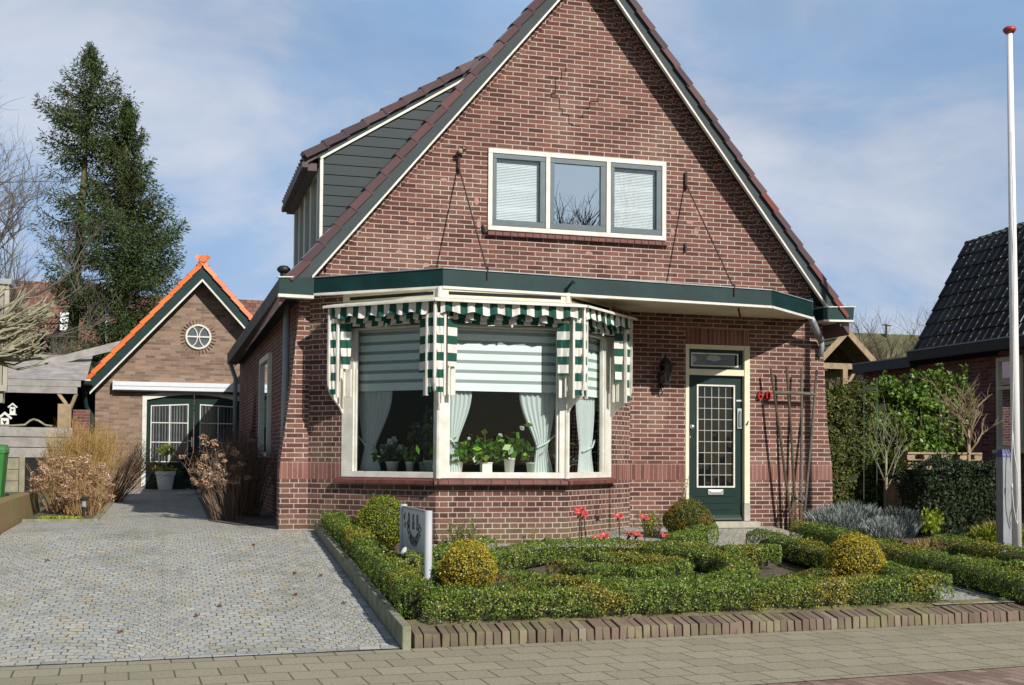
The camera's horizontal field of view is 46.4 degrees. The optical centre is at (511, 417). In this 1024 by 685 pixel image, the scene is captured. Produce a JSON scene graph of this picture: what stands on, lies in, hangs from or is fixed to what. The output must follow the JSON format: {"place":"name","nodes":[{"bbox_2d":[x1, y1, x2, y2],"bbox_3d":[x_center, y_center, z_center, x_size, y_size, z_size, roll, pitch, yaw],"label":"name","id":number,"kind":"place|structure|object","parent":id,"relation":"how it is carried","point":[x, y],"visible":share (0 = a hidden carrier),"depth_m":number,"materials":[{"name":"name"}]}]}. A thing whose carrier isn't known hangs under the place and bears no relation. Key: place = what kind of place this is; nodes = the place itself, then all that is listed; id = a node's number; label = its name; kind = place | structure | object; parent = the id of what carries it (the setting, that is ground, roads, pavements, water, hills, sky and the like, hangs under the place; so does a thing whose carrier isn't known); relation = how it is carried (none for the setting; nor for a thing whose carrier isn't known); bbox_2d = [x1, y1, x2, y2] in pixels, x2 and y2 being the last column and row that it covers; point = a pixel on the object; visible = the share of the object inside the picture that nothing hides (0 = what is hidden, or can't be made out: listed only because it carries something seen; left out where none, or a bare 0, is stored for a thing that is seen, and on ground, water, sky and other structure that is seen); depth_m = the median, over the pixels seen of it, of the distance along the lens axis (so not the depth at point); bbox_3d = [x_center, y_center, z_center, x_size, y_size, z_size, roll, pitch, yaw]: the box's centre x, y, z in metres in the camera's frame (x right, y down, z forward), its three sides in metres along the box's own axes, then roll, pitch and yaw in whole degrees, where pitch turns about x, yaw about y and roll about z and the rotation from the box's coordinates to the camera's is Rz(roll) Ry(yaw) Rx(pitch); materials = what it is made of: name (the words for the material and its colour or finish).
{"place":"outdoors","nodes":[
{"label":"outdoors","id":0,"kind":"place"},
{"bbox_2d":[4,492,58,502],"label":"neighbour yard","id":1,"kind":"structure","parent":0,"point":[13,493],"depth_m":24.27,"materials":[{"name":"brown plant"}]},
{"bbox_2d":[0,278,15,402],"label":"neighbour house","id":2,"kind":"structure","parent":1,"relation":"on","point":[4,297],"depth_m":22.74,"materials":[{"name":"grey metal"}]},
{"bbox_2d":[0,282,69,369],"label":"pollard tree","id":3,"kind":"object","parent":1,"relation":"on","point":[15,345],"visible":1,"depth_m":18.99,"materials":[{"name":"beige plant"}]},
{"bbox_2d":[0,489,380,663],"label":"driveway","id":4,"kind":"structure","parent":0,"point":[149,572],"depth_m":11.25,"materials":[{"name":"stone"}]},
{"bbox_2d":[153,444,182,489],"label":"potted plant","id":5,"kind":"object","parent":4,"relation":"on","point":[165,482],"visible":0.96,"depth_m":26.64,"materials":[{"name":"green plant"}]},
{"bbox_2d":[0,645,399,666],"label":"driveway front border","id":6,"kind":"object","parent":4,"relation":"on","point":[227,654],"visible":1,"depth_m":8.90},
{"bbox_2d":[198,497,275,524],"bbox_3d":[-4.545,1.499,19.672,1.050,0.106,8.000,1,-2,-16],"label":"side planting bed","id":7,"kind":"object","parent":4,"relation":"on","point":[265,517],"visible":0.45,"depth_m":17.14,"materials":[{"name":"soil"}]},
{"bbox_2d":[176,433,253,519],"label":"hydrangea shrub","id":8,"kind":"object","parent":7,"relation":"on","point":[220,478],"visible":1,"depth_m":16.72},
{"bbox_2d":[195,414,257,504],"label":"bare shrub","id":9,"kind":"object","parent":7,"relation":"on","point":[224,430],"visible":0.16,"depth_m":20.84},
{"bbox_2d":[195,422,275,515],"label":"hydrangea shrub","id":10,"kind":"object","parent":7,"relation":"on","point":[251,486],"visible":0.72,"depth_m":17.74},
{"bbox_2d":[302,530,397,645],"bbox_3d":[-1.777,1.612,12.258,0.130,0.559,5.966,1,-2,-16],"label":"driveway side border","id":11,"kind":"object","parent":4,"relation":"on","point":[383,636],"visible":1,"depth_m":11.28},
{"bbox_2d":[176,446,212,494],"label":"shrub","id":12,"kind":"object","parent":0,"point":[185,474],"visible":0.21,"depth_m":24.67,"materials":[{"name":"brown plant"}]},
{"bbox_2d":[0,621,1023,684],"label":"pavement","id":13,"kind":"structure","parent":0,"point":[757,658],"depth_m":8.73,"materials":[{"name":"brick"}]},
{"bbox_2d":[0,0,1023,340],"label":"sky","id":14,"kind":"structure","parent":0,"point":[877,130],"materials":[{"name":"blue"}]},
{"bbox_2d":[2,480,1023,684],"bbox_3d":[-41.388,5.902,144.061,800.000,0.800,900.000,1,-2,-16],"label":"ground","id":15,"kind":"structure","parent":0,"point":[42,507],"depth_m":9.18,"materials":[{"name":"brown soil"}]},
{"bbox_2d":[0,445,9,497],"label":"wheelie bin","id":16,"kind":"object","parent":15,"relation":"on","point":[4,461],"visible":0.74,"depth_m":20.51,"materials":[{"name":"green plastic"}]},
{"bbox_2d":[0,490,39,534],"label":"wall","id":17,"kind":"structure","parent":15,"relation":"on","point":[16,509],"depth_m":15.99,"materials":[{"name":"concrete"}]},
{"bbox_2d":[0,427,71,491],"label":"plank fence","id":18,"kind":"object","parent":15,"relation":"on","point":[26,436],"visible":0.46,"depth_m":25.32,"materials":[{"name":"grey wood"}]},
{"bbox_2d":[0,164,85,354],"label":"bare tree","id":19,"kind":"object","parent":15,"relation":"on","point":[7,227],"visible":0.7,"depth_m":35.50,"materials":[{"name":"grey plant"}]},
{"bbox_2d":[9,280,104,354],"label":"house","id":20,"kind":"structure","parent":15,"relation":"on","point":[32,301],"depth_m":56.62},
{"bbox_2d":[0,341,119,469],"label":"carport","id":21,"kind":"object","parent":15,"relation":"on","point":[47,393],"visible":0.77,"depth_m":27.09,"materials":[{"name":"grey wood"}]},
{"bbox_2d":[0,96,134,336],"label":"bare tree","id":22,"kind":"object","parent":15,"relation":"on","point":[58,260],"visible":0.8,"depth_m":38.41,"materials":[{"name":"grey plant"}]},
{"bbox_2d":[22,492,119,521],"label":"bed kerb","id":23,"kind":"structure","parent":15,"relation":"on","point":[97,517],"depth_m":16.17,"materials":[{"name":"concrete"}]},
{"bbox_2d":[28,492,115,518],"bbox_3d":[-7.494,1.491,20.960,0.910,0.132,9.900,1,-2,-16],"label":"planting bed","id":24,"kind":"object","parent":23,"relation":"on","point":[44,512],"visible":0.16,"depth_m":17.44,"materials":[{"name":"soil"}]},
{"bbox_2d":[19,449,121,513],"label":"hydrangea shrub","id":25,"kind":"object","parent":24,"relation":"on","point":[59,476],"visible":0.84,"depth_m":17.72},
{"bbox_2d":[32,412,125,502],"bbox_3d":[-7.431,0.707,20.510,1.552,1.599,1.544,1,-2,-16],"label":"dogwood shrub","id":26,"kind":"object","parent":24,"relation":"on","point":[94,445],"visible":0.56,"depth_m":20.41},
{"bbox_2d":[48,473,117,514],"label":"hydrangea shrub","id":27,"kind":"object","parent":24,"relation":"on","point":[97,493],"visible":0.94,"depth_m":17.39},
{"bbox_2d":[67,425,182,501],"bbox_3d":[-7.140,0.826,21.665,1.855,1.409,1.869,-1,-3,42],"label":"twiggy shrub","id":28,"kind":"object","parent":24,"relation":"on","point":[121,489],"visible":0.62,"depth_m":21.56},
{"bbox_2d":[13,41,142,367],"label":"spruce tree","id":29,"kind":"object","parent":15,"relation":"on","point":[81,126],"visible":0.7,"depth_m":42.45,"materials":[{"name":"green plant"}]},
{"bbox_2d":[73,410,89,455],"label":"brick pier","id":30,"kind":"structure","parent":15,"relation":"on","point":[84,418],"depth_m":26.37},
{"bbox_2d":[36,96,194,430],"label":"spruce tree","id":31,"kind":"object","parent":15,"relation":"on","point":[129,255],"visible":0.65,"depth_m":41.93,"materials":[{"name":"green plant"}]},
{"bbox_2d":[77,255,252,488],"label":"garage","id":32,"kind":"structure","parent":15,"relation":"on","point":[159,366],"depth_m":27.43,"materials":[{"name":"beige brick"}]},
{"bbox_2d":[180,320,215,353],"bbox_3d":[-7.258,-1.857,27.649,0.800,0.797,0.090,1,-2,-16],"label":"round window","id":33,"kind":"structure","parent":32,"relation":"in","point":[198,336],"depth_m":27.63,"materials":[{"name":"white paint"}]},
{"bbox_2d":[107,294,263,465],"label":"house","id":34,"kind":"structure","parent":15,"relation":"on","point":[252,306],"depth_m":61.84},
{"bbox_2d":[314,523,410,649],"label":"concrete kerb","id":35,"kind":"structure","parent":15,"relation":"on","point":[396,625],"depth_m":10.76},
{"bbox_2d":[227,0,855,545],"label":"brick house","id":36,"kind":"structure","parent":15,"relation":"on","point":[585,152],"depth_m":16.38,"materials":[{"name":"brown brick"}]},
{"bbox_2d":[258,352,271,456],"bbox_3d":[-4.020,-0.169,19.462,0.080,1.640,1.601,1,-2,-17],"label":"side window","id":37,"kind":"structure","parent":36,"relation":"in","point":[265,363],"depth_m":19.47,"materials":[{"name":"white paint"}]},
{"bbox_2d":[358,391,391,470],"bbox_3d":[-1.730,-0.204,14.998,0.507,1.770,0.074,-1,-2,30],"label":"curtain","id":38,"kind":"object","parent":36,"relation":"hanging from","point":[374,407],"visible":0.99,"depth_m":15.02,"materials":[{"name":"white fabric"}]},
{"bbox_2d":[322,297,437,414],"bbox_3d":[-1.554,-0.747,14.524,1.632,1.404,0.350,-1,-2,29],"label":"awning","id":39,"kind":"object","parent":36,"relation":"attached to","point":[344,319],"visible":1,"depth_m":14.58,"materials":[{"name":"fabric"}]},
{"bbox_2d":[333,289,442,483],"bbox_3d":[-1.510,-0.376,14.693,0.167,2.375,1.557,4,-4,-61],"label":"bay window","id":40,"kind":"structure","parent":36,"relation":"in","point":[350,473],"depth_m":14.92,"materials":[{"name":"white paint"}]},
{"bbox_2d":[371,436,407,471],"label":"potted hydrangea","id":41,"kind":"object","parent":36,"relation":"on","point":[388,454],"visible":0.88,"depth_m":14.88,"materials":[{"name":"green plant"}]},
{"bbox_2d":[359,328,425,391],"bbox_3d":[-1.430,-0.721,14.805,1.277,0.785,0.010,-1,-2,29],"label":"roller blind","id":42,"kind":"object","parent":36,"relation":"attached to","point":[388,359],"visible":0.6,"depth_m":14.85,"materials":[{"name":"grey"}]},
{"bbox_2d":[399,436,419,471],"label":"potted plant","id":43,"kind":"object","parent":36,"relation":"on","point":[407,457],"visible":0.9,"depth_m":14.78,"materials":[{"name":"green plant"}]},
{"bbox_2d":[399,416,433,471],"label":"potted plant","id":44,"kind":"object","parent":36,"relation":"on","point":[428,465],"visible":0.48,"depth_m":14.69,"materials":[{"name":"green plant"}]},
{"bbox_2d":[406,393,433,471],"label":"potted plant","id":45,"kind":"object","parent":36,"relation":"on","point":[421,467],"visible":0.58,"depth_m":14.88,"materials":[{"name":"green plant"}]},
{"bbox_2d":[416,437,497,471],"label":"potted plant","id":46,"kind":"object","parent":36,"relation":"on","point":[476,447],"visible":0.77,"depth_m":14.59,"materials":[{"name":"green plant"}]},
{"bbox_2d":[449,391,471,471],"bbox_3d":[-0.670,-0.211,14.570,0.388,1.770,0.074,1,-2,-16],"label":"curtain","id":47,"kind":"object","parent":36,"relation":"hanging from","point":[460,402],"visible":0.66,"depth_m":14.58,"materials":[{"name":"white fabric"}]},
{"bbox_2d":[459,423,532,471],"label":"potted plant","id":48,"kind":"object","parent":36,"relation":"on","point":[485,466],"visible":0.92,"depth_m":14.67,"materials":[{"name":"green plant"}]},
{"bbox_2d":[433,289,572,484],"bbox_3d":[-0.102,-0.370,14.564,1.735,2.375,0.165,1,-2,-16],"label":"bay window","id":49,"kind":"structure","parent":36,"relation":"in","point":[510,478],"depth_m":14.54,"materials":[{"name":"white paint"}]},
{"bbox_2d":[455,327,555,392],"bbox_3d":[-0.129,-0.711,14.697,1.465,0.795,0.010,1,-2,-16],"label":"roller blind","id":50,"kind":"object","parent":36,"relation":"attached to","point":[504,360],"visible":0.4,"depth_m":14.71,"materials":[{"name":"grey"}]},
{"bbox_2d":[481,425,534,471],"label":"potted plant","id":51,"kind":"object","parent":36,"relation":"on","point":[509,464],"visible":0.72,"depth_m":14.77,"materials":[{"name":"green plant"}]},
{"bbox_2d":[434,297,587,412],"bbox_3d":[-0.045,-0.740,14.402,1.895,1.404,0.350,1,-2,-16],"label":"awning","id":52,"kind":"object","parent":36,"relation":"attached to","point":[544,314],"visible":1,"depth_m":14.39,"materials":[{"name":"fabric"}]},
{"bbox_2d":[519,392,554,472],"bbox_3d":[0.323,-0.195,14.855,0.468,1.770,0.074,1,-2,-16],"label":"curtain","id":53,"kind":"object","parent":36,"relation":"hanging from","point":[537,410],"visible":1,"depth_m":14.86,"materials":[{"name":"white fabric"}]},
{"bbox_2d":[487,148,668,245],"bbox_3d":[0.902,-3.039,16.467,2.617,1.307,0.292,1,-2,-16],"label":"upper window","id":54,"kind":"structure","parent":36,"relation":"in","point":[532,192],"depth_m":16.39,"materials":[{"name":"white paint"}]},
{"bbox_2d":[576,396,594,471],"bbox_3d":[0.975,-0.162,15.658,0.074,1.770,0.527,-1,-2,28],"label":"curtain","id":55,"kind":"object","parent":36,"relation":"hanging from","point":[585,408],"visible":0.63,"depth_m":15.65,"materials":[{"name":"white fabric"}]},
{"bbox_2d":[563,297,617,484],"bbox_3d":[0.999,-0.335,15.361,1.439,2.375,0.167,4,-4,-61],"label":"bay window","id":56,"kind":"structure","parent":36,"relation":"in","point":[604,474],"depth_m":15.77,"materials":[{"name":"white paint"}]},
{"bbox_2d":[583,337,598,397],"bbox_3d":[0.878,-0.677,15.408,0.010,0.800,1.159,-1,-2,29],"label":"roller blind","id":57,"kind":"object","parent":36,"relation":"attached to","point":[593,367],"visible":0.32,"depth_m":15.76,"materials":[{"name":"grey"}]},
{"bbox_2d":[569,304,636,418],"bbox_3d":[1.143,-0.702,15.254,0.350,1.404,1.514,-1,-2,29],"label":"awning","id":58,"kind":"object","parent":36,"relation":"attached to","point":[617,328],"visible":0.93,"depth_m":15.70,"materials":[{"name":"white fabric"}]},
{"bbox_2d":[658,354,672,395],"bbox_3d":[2.093,-0.592,16.490,0.203,0.576,0.296,2,-3,-39],"label":"wall lantern","id":59,"kind":"object","parent":36,"relation":"attached to","point":[665,364],"depth_m":16.41,"materials":[{"name":"black metal"}]},
{"bbox_2d":[770,366,817,525],"bbox_3d":[4.020,0.409,16.933,0.763,2.263,0.127,1,-2,-16],"label":"trellis","id":60,"kind":"object","parent":36,"relation":"attached to","point":[801,393],"visible":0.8,"depth_m":16.92,"materials":[{"name":"brown wood"}]},
{"bbox_2d":[411,604,1023,648],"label":"brick edging","id":61,"kind":"object","parent":15,"relation":"on","point":[457,635],"visible":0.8,"depth_m":10.26,"materials":[{"name":"brick"}]},
{"bbox_2d":[405,597,1023,626],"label":"moss strip","id":62,"kind":"object","parent":61,"relation":"on","point":[436,622],"visible":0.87,"depth_m":10.65,"materials":[{"name":"plant"}]},
{"bbox_2d":[823,329,875,386],"bbox_3d":[7.720,-0.105,30.531,2.099,4.050,3.205,1,-2,-16],"label":"wooden shelter","id":63,"kind":"object","parent":15,"relation":"on","point":[842,354],"visible":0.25,"depth_m":29.44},
{"bbox_2d":[825,380,881,506],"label":"conifer hedge","id":64,"kind":"object","parent":15,"relation":"on","point":[844,417],"visible":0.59,"depth_m":19.30,"materials":[{"name":"plant"}]},
{"bbox_2d":[825,315,899,387],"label":"bare tree","id":65,"kind":"object","parent":15,"relation":"on","point":[855,376],"visible":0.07,"depth_m":51.23,"materials":[{"name":"brown plant"}]},
{"bbox_2d":[825,324,919,389],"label":"house","id":66,"kind":"structure","parent":15,"relation":"on","point":[900,342],"depth_m":73.29,"materials":[{"name":"brown brick"}]},
{"bbox_2d":[826,309,924,388],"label":"bare tree","id":67,"kind":"object","parent":15,"relation":"on","point":[891,349],"visible":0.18,"depth_m":58.39,"materials":[{"name":"brown plant"}]},
{"bbox_2d":[879,305,933,359],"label":"bare tree","id":68,"kind":"object","parent":15,"relation":"on","point":[917,326],"visible":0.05,"depth_m":66.06,"materials":[{"name":"brown plant"}]},
{"bbox_2d":[841,368,976,509],"bbox_3d":[6.580,0.481,20.361,2.704,2.752,1.761,1,-2,-16],"label":"laurel hedge","id":69,"kind":"object","parent":15,"relation":"on","point":[915,405],"visible":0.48,"depth_m":19.86,"materials":[{"name":"green plant"}]},
{"bbox_2d":[878,452,981,511],"bbox_3d":[6.672,1.112,19.055,1.360,1.100,0.800,1,-2,-16],"label":"pallet stack","id":70,"kind":"object","parent":15,"relation":"on","point":[893,492],"visible":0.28,"depth_m":18.80,"materials":[{"name":"beige wood"}]},
{"bbox_2d":[852,222,1023,517],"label":"neighbour house","id":71,"kind":"structure","parent":15,"relation":"on","point":[968,321],"depth_m":22.14,"materials":[{"name":"tile"}]},
{"bbox_2d":[992,355,1023,452],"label":"window","id":72,"kind":"structure","parent":71,"relation":"in","point":[1003,429],"depth_m":21.03,"materials":[{"name":"beige paint"}]},
{"bbox_2d":[328,527,747,552],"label":"house side paving","id":73,"kind":"structure","parent":0,"point":[659,536],"depth_m":15.32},
{"bbox_2d":[444,517,479,539],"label":"shrub","id":74,"kind":"object","parent":73,"relation":"on","point":[460,535],"visible":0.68,"depth_m":14.06,"materials":[{"name":"green plant"}]},
{"bbox_2d":[635,510,665,537],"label":"shrub","id":75,"kind":"object","parent":73,"relation":"on","point":[649,524],"visible":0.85,"depth_m":15.38,"materials":[{"name":"green plant"}]},
{"bbox_2d":[658,497,715,532],"bbox_3d":[2.261,1.298,15.327,0.714,0.547,0.751,1,-2,-16],"label":"box ball","id":76,"kind":"object","parent":73,"relation":"on","point":[687,513],"visible":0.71,"depth_m":15.15,"materials":[{"name":"green plant"}]},
{"bbox_2d":[388,526,1023,629],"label":"garden soil","id":77,"kind":"structure","parent":0,"point":[781,567],"depth_m":13.28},
{"bbox_2d":[352,493,402,548],"bbox_3d":[-1.502,1.204,13.851,0.718,0.653,0.738,1,-2,-16],"label":"box ball","id":78,"kind":"object","parent":77,"relation":"on","point":[379,518],"visible":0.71,"depth_m":13.64,"materials":[{"name":"green plant"}]},
{"bbox_2d":[320,508,437,619],"bbox_3d":[-1.485,1.407,12.316,0.393,0.727,5.355,1,-2,-16],"label":"box hedge","id":79,"kind":"object","parent":77,"relation":"on","point":[378,563],"visible":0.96,"depth_m":11.20,"materials":[{"name":"green plant"}]},
{"bbox_2d":[399,504,431,600],"bbox_3d":[-0.946,1.311,11.646,0.076,0.880,1.296,1,-2,-16],"label":"sign board","id":80,"kind":"object","parent":77,"relation":"on","point":[415,529],"visible":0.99,"depth_m":11.44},
{"bbox_2d":[397,536,497,575],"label":"box hedge","id":81,"kind":"object","parent":77,"relation":"on","point":[417,563],"visible":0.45,"depth_m":12.30,"materials":[{"name":"green plant"}]},
{"bbox_2d":[435,538,500,595],"bbox_3d":[-0.410,1.378,10.984,0.594,0.542,0.607,1,-2,-16],"label":"box ball","id":82,"kind":"object","parent":77,"relation":"on","point":[470,562],"visible":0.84,"depth_m":10.84,"materials":[{"name":"yellow plant"}]},
{"bbox_2d":[546,550,694,588],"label":"box hedge","id":83,"kind":"object","parent":77,"relation":"on","point":[637,569],"visible":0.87,"depth_m":11.86,"materials":[{"name":"green plant"}]},
{"bbox_2d":[497,540,759,598],"bbox_3d":[1.422,1.528,11.789,1.801,0.443,3.023,-1,-2,35],"label":"box hedge","id":84,"kind":"object","parent":77,"relation":"on","point":[738,569],"visible":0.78,"depth_m":11.38,"materials":[{"name":"green plant"}]},
{"bbox_2d":[488,536,782,572],"bbox_3d":[1.116,1.503,13.205,3.799,0.333,1.078,1,-2,-21],"label":"box hedge","id":85,"kind":"object","parent":77,"relation":"on","point":[517,558],"visible":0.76,"depth_m":13.30,"materials":[{"name":"green plant"}]},
{"bbox_2d":[417,568,953,622],"bbox_3d":[1.721,1.565,10.635,5.243,0.339,0.443,1,-2,-19],"label":"box hedge","id":86,"kind":"object","parent":77,"relation":"on","point":[603,604],"visible":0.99,"depth_m":10.43,"materials":[{"name":"green plant"}]},
{"bbox_2d":[662,522,718,551],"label":"box hedge","id":87,"kind":"object","parent":77,"relation":"on","point":[693,535],"visible":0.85,"depth_m":14.38,"materials":[{"name":"green plant"}]},
{"bbox_2d":[755,565,841,590],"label":"box hedge","id":88,"kind":"object","parent":77,"relation":"on","point":[816,572],"visible":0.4,"depth_m":11.78,"materials":[{"name":"green plant"}]},
{"bbox_2d":[745,528,941,602],"bbox_3d":[3.507,1.549,12.952,0.438,0.542,3.584,1,-2,-16],"label":"box hedge","id":89,"kind":"object","parent":77,"relation":"on","point":[812,557],"visible":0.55,"depth_m":13.48,"materials":[{"name":"green plant"}]},
{"bbox_2d":[802,500,890,530],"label":"lavender","id":90,"kind":"object","parent":77,"relation":"on","point":[849,515],"visible":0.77,"depth_m":16.43,"materials":[{"name":"grey plant"}]},
{"bbox_2d":[822,531,887,584],"bbox_3d":[3.486,1.430,12.140,0.638,0.557,0.655,1,-2,-16],"label":"box ball","id":91,"kind":"object","parent":77,"relation":"on","point":[849,554],"visible":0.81,"depth_m":11.97,"materials":[{"name":"yellow plant"}]},
{"bbox_2d":[856,514,920,539],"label":"lavender","id":92,"kind":"object","parent":77,"relation":"on","point":[881,525],"visible":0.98,"depth_m":15.79,"materials":[{"name":"grey plant"}]},
{"bbox_2d":[864,397,922,506],"bbox_3d":[5.717,0.673,17.879,0.922,2.182,0.824,0,-2,-1],"label":"pruned tree","id":93,"kind":"object","parent":77,"relation":"on","point":[886,473],"visible":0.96,"depth_m":17.92,"materials":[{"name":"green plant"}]},
{"bbox_2d":[871,505,926,531],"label":"heather","id":94,"kind":"object","parent":77,"relation":"on","point":[905,513],"visible":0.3,"depth_m":16.50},
{"bbox_2d":[789,519,1023,602],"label":"box hedge","id":95,"kind":"object","parent":77,"relation":"on","point":[1001,584],"visible":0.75,"depth_m":12.56,"materials":[{"name":"green plant"}]},
{"bbox_2d":[913,506,943,533],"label":"lime shrub","id":96,"kind":"object","parent":77,"relation":"on","point":[933,523],"visible":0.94,"depth_m":16.48,"materials":[{"name":"green plant"}]},
{"bbox_2d":[907,536,993,550],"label":"dry perennial","id":97,"kind":"object","parent":77,"relation":"on","point":[924,542],"visible":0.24,"depth_m":14.95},
{"bbox_2d":[886,450,1022,536],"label":"yew hedge","id":98,"kind":"object","parent":77,"relation":"on","point":[962,496],"visible":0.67,"depth_m":16.90,"materials":[{"name":"green plant"}]},
{"bbox_2d":[917,373,1002,461],"bbox_3d":[6.954,0.548,18.605,1.224,2.501,0.929,2,-2,-36],"label":"pruned tree","id":99,"kind":"object","parent":77,"relation":"on","point":[968,433],"visible":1,"depth_m":18.56,"materials":[{"name":"plant"}]},
{"bbox_2d":[929,532,1023,569],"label":"box hedge","id":100,"kind":"object","parent":77,"relation":"on","point":[954,549],"visible":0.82,"depth_m":13.86,"materials":[{"name":"green plant"}]},
{"bbox_2d":[952,553,1023,580],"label":"box hedge","id":101,"kind":"object","parent":77,"relation":"on","point":[994,560],"visible":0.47,"depth_m":12.66,"materials":[{"name":"green plant"}]},
{"bbox_2d":[965,522,1023,544],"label":"green shrub","id":102,"kind":"object","parent":77,"relation":"on","point":[987,532],"visible":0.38,"depth_m":15.26,"materials":[{"name":"green plant"}]},
{"bbox_2d":[995,26,1021,551],"bbox_3d":[6.175,-1.618,14.830,0.288,6.555,0.236,1,-2,-16],"label":"flagpole","id":103,"kind":"object","parent":77,"relation":"on","point":[1008,501],"visible":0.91,"depth_m":14.78,"materials":[{"name":"white plastic"}]},
{"bbox_2d":[711,527,1015,604],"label":"garden path","id":104,"kind":"structure","parent":0,"point":[739,535],"depth_m":12.44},
{"bbox_2d":[763,667,1023,684],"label":"street","id":105,"kind":"structure","parent":0,"point":[1007,676],"depth_m":8.19,"materials":[{"name":"brick"}]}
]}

